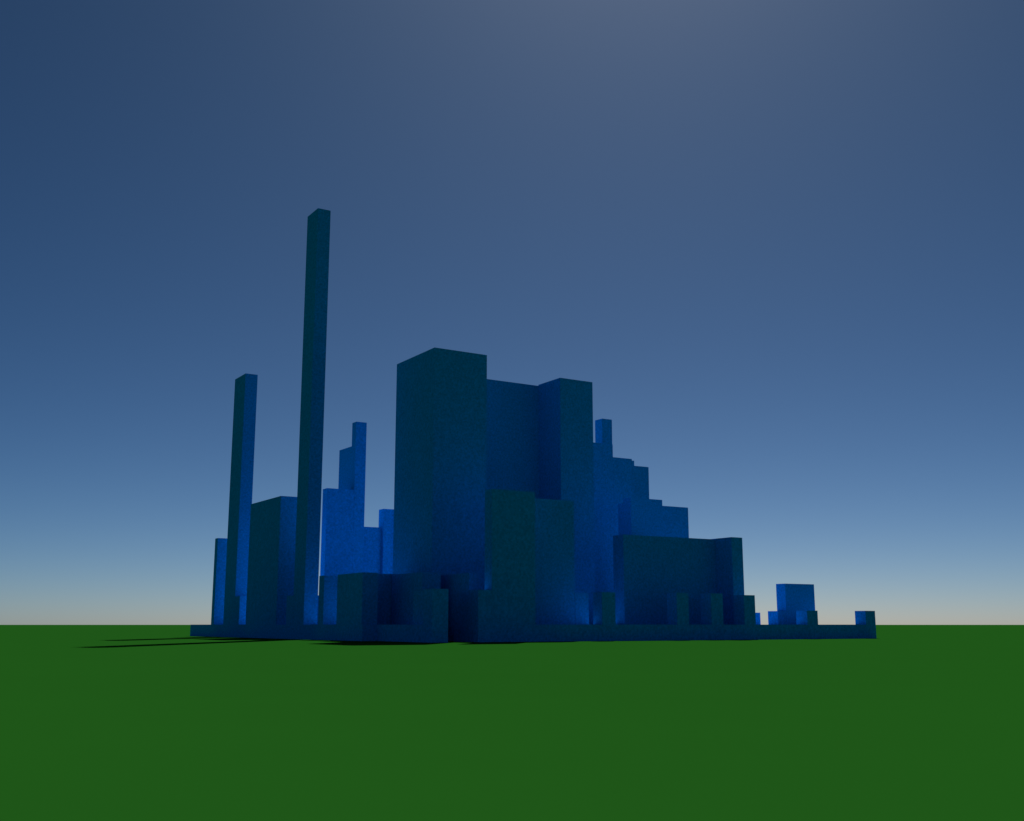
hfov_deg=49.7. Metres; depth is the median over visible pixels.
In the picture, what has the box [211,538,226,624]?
end block
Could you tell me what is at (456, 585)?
block
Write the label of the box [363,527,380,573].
flat block
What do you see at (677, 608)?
post
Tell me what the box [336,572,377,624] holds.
block
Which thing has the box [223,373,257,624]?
slender tower
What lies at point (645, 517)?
stepped building
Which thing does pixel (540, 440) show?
corner building
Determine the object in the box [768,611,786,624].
block
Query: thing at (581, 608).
block
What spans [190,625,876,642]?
podium
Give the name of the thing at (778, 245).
sky
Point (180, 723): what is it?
ground
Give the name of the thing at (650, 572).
long slab building
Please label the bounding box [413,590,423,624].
building wall
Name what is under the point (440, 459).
block
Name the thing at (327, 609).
block
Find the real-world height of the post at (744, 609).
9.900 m
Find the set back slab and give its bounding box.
[535,498,574,624]
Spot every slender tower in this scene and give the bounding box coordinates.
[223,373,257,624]
[292,208,330,624]
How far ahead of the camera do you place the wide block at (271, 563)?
415.57 m
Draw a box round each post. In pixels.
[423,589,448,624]
[593,592,615,624]
[667,593,688,624]
[700,593,723,624]
[733,595,755,624]
[796,611,817,624]
[855,611,875,624]
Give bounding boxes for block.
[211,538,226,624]
[234,596,246,624]
[245,496,296,624]
[286,596,293,624]
[318,576,337,624]
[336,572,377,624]
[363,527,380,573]
[377,574,393,624]
[379,509,393,573]
[391,572,440,624]
[393,347,486,574]
[441,573,484,624]
[575,593,588,624]
[755,613,760,624]
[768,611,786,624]
[776,584,814,624]
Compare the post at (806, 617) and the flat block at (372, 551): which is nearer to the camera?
the post at (806, 617)
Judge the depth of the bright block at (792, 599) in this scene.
416.94 m
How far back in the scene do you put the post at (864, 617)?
408.12 m
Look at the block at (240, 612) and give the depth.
441.92 m
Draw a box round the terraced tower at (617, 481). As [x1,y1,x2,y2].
[593,419,648,591]
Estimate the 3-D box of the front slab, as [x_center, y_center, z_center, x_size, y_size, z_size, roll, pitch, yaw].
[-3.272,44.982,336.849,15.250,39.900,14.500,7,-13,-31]
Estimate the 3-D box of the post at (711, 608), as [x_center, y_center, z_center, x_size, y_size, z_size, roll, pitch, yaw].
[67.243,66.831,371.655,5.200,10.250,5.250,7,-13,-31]
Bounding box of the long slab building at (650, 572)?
[613,535,743,624]
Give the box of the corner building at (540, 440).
[486,378,594,624]
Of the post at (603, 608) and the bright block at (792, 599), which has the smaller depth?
the post at (603, 608)
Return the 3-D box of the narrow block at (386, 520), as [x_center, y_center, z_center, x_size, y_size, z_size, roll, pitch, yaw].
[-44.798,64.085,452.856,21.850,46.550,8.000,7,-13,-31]
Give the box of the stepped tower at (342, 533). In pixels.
[320,422,366,575]
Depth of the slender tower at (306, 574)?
397.92 m
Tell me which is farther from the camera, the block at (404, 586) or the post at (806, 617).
the post at (806, 617)
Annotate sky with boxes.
[0,0,1023,624]
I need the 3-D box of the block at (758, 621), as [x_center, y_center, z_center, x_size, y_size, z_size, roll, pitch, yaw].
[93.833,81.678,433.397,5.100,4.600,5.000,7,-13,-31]
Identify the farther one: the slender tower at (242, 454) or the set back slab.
the slender tower at (242, 454)
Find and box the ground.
[0,625,1023,820]
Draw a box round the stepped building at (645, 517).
[618,498,688,537]
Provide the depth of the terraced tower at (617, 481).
466.21 m
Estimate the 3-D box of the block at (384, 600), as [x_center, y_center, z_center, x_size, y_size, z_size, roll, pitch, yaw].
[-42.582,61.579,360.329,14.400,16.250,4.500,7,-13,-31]
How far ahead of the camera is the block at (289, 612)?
394.01 m
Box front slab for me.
[485,489,534,624]

